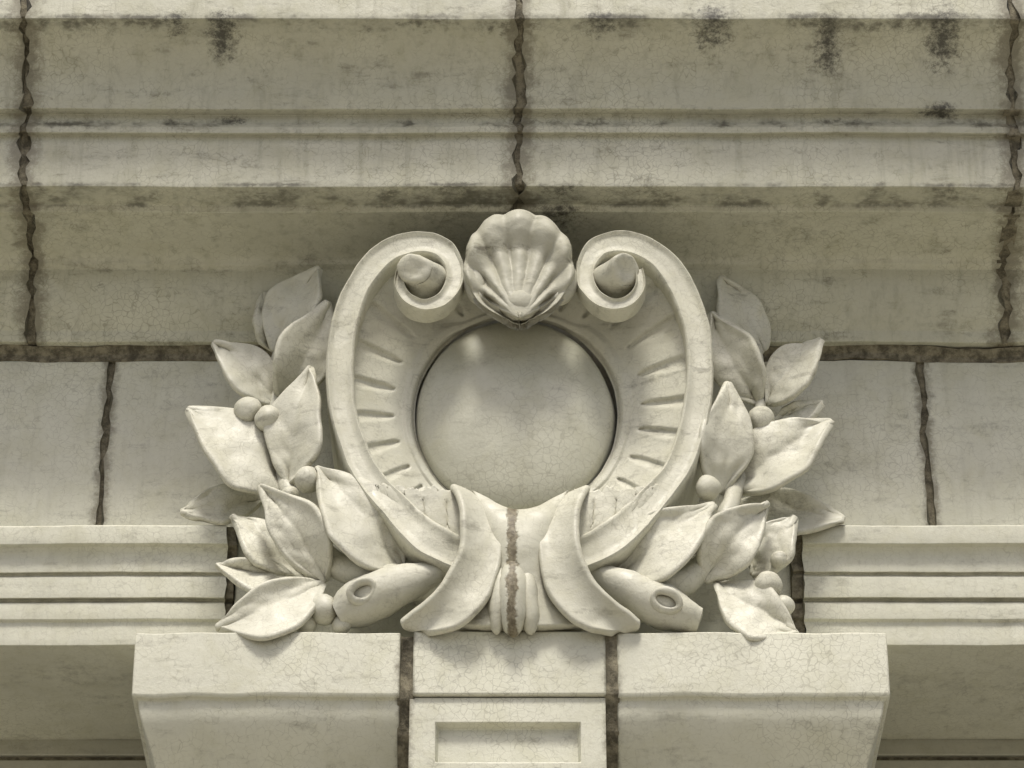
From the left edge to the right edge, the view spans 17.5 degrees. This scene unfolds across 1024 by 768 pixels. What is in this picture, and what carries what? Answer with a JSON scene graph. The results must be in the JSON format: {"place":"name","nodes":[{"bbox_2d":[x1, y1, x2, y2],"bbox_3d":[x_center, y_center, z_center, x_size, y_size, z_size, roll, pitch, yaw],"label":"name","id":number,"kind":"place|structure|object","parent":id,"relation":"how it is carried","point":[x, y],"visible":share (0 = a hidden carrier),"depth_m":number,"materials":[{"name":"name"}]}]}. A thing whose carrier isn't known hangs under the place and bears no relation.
{"place":"outdoors","nodes":[
{"label":"outdoors","id":0,"kind":"place"},
{"bbox_2d":[18,0,38,345],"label":"cornice mortar","id":1,"kind":"object","parent":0,"point":[26,142],"visible":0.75,"depth_m":9.94,"materials":[{"name":"grey concrete"}]},
{"bbox_2d":[0,760,1023,767],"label":"reveal wall course","id":2,"kind":"object","parent":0,"point":[878,764],"depth_m":9.89,"materials":[{"name":"beige stone"}]},
{"bbox_2d":[0,757,1023,759],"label":"reveal mortar","id":3,"kind":"object","parent":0,"point":[878,758],"depth_m":9.91,"materials":[{"name":"grey concrete"}]},
{"bbox_2d":[96,363,935,524],"bbox_3d":[0.000,0.295,10.004,12.400,0.742,0.301,0,-32,0],"label":"frieze mortar bed","id":4,"kind":"object","parent":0,"point":[106,424],"depth_m":9.91,"materials":[{"name":"grey concrete"}]},
{"bbox_2d":[0,0,31,345],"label":"cornice block","id":5,"kind":"structure","parent":4,"relation":"on","point":[15,257],"depth_m":9.94,"materials":[{"name":"beige stone"}]},
{"bbox_2d":[0,361,108,525],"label":"frieze block","id":6,"kind":"structure","parent":4,"relation":"on","point":[51,422],"depth_m":9.89,"materials":[{"name":"stone"}]},
{"bbox_2d":[25,0,518,346],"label":"cornice block","id":7,"kind":"structure","parent":4,"relation":"on","point":[203,172],"depth_m":9.93,"materials":[{"name":"beige stone"}]},
{"bbox_2d":[0,344,1023,363],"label":"frieze bed joint","id":8,"kind":"object","parent":4,"relation":"attached to","point":[113,354],"visible":0.3,"depth_m":10.05,"materials":[{"name":"grey concrete"}]},
{"bbox_2d":[101,360,929,526],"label":"frieze block","id":9,"kind":"structure","parent":4,"relation":"on","point":[867,467],"depth_m":9.89,"materials":[{"name":"stone"}]},
{"bbox_2d":[519,0,1014,348],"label":"cornice block","id":10,"kind":"structure","parent":4,"relation":"on","point":[835,172],"depth_m":9.93,"materials":[{"name":"beige stone"}]},
{"bbox_2d":[923,362,1023,524],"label":"frieze block","id":11,"kind":"structure","parent":4,"relation":"on","point":[974,434],"depth_m":9.89,"materials":[{"name":"stone"}]},
{"bbox_2d":[1004,0,1023,346],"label":"cornice block","id":12,"kind":"structure","parent":4,"relation":"on","point":[1014,267],"depth_m":9.97,"materials":[{"name":"beige stone"}]},
{"bbox_2d":[512,0,526,209],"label":"cornice mortar","id":13,"kind":"object","parent":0,"point":[521,104],"visible":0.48,"depth_m":9.93,"materials":[{"name":"grey concrete"}]},
{"bbox_2d":[996,0,1022,347],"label":"cornice mortar","id":14,"kind":"object","parent":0,"point":[1013,200],"visible":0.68,"depth_m":9.94,"materials":[{"name":"grey concrete"}]},
{"label":"ground","id":15,"kind":"structure","parent":0,"visible":0},
{"bbox_2d":[132,632,889,767],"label":"keystone bracket","id":16,"kind":"object","parent":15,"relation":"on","point":[522,700],"visible":1,"depth_m":8.99,"materials":[{"name":"stone"}]},
{"bbox_2d":[180,265,445,640],"bbox_3d":[-0.573,0.173,9.525,0.817,1.395,0.358,-14,-35,21],"label":"laurel branch","id":17,"kind":"object","parent":16,"relation":"on","point":[257,454],"visible":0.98,"depth_m":9.38,"materials":[{"name":"beige stone"}]},
{"bbox_2d":[234,537,793,636],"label":"ornament back block","id":18,"kind":"structure","parent":16,"relation":"on","point":[704,594],"depth_m":9.47,"materials":[{"name":"stone"}]},
{"bbox_2d":[326,210,713,637],"bbox_3d":[0.024,0.177,9.659,1.119,1.515,0.632,0,-32,0],"label":"carved cartouche","id":19,"kind":"object","parent":16,"relation":"on","point":[519,409],"visible":0.99,"depth_m":9.60,"materials":[{"name":"stone"}]},
{"bbox_2d":[592,275,845,640],"bbox_3d":[0.577,0.172,9.530,0.797,1.386,0.317,14,-35,-21],"label":"laurel branch","id":20,"kind":"object","parent":16,"relation":"on","point":[760,454],"visible":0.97,"depth_m":9.44,"materials":[{"name":"beige stone"}]},
{"bbox_3d":[-4.800,3.757,8.242,2.800,5.562,0.600,0,-32,0],"label":"outer pier","id":21,"kind":"object","parent":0,"visible":0},
{"bbox_2d":[0,739,1023,756],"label":"reveal wall","id":22,"kind":"structure","parent":21,"relation":"on","point":[887,748],"depth_m":9.91,"materials":[{"name":"beige stone"}]},
{"bbox_2d":[0,525,227,739],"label":"ledge moulding","id":23,"kind":"object","parent":22,"relation":"attached to","point":[81,606],"visible":0.81,"depth_m":9.50,"materials":[{"name":"stone"}]},
{"bbox_2d":[225,527,237,614],"bbox_3d":[-0.805,0.733,9.744,0.047,0.357,0.679,0,-32,0],"label":"ledge mortar","id":24,"kind":"object","parent":23,"relation":"attached to","point":[231,554],"visible":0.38,"depth_m":9.52,"materials":[{"name":"grey concrete"}]},
{"bbox_2d":[790,535,805,632],"bbox_3d":[0.814,0.727,9.742,0.050,0.366,0.674,0,-32,0],"label":"ledge mortar","id":25,"kind":"object","parent":22,"relation":"attached to","point":[797,581],"visible":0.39,"depth_m":9.49,"materials":[{"name":"grey concrete"}]},
{"bbox_2d":[802,525,1023,739],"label":"ledge moulding","id":26,"kind":"object","parent":22,"relation":"attached to","point":[941,607],"visible":0.88,"depth_m":9.50,"materials":[{"name":"stone"}]}
]}

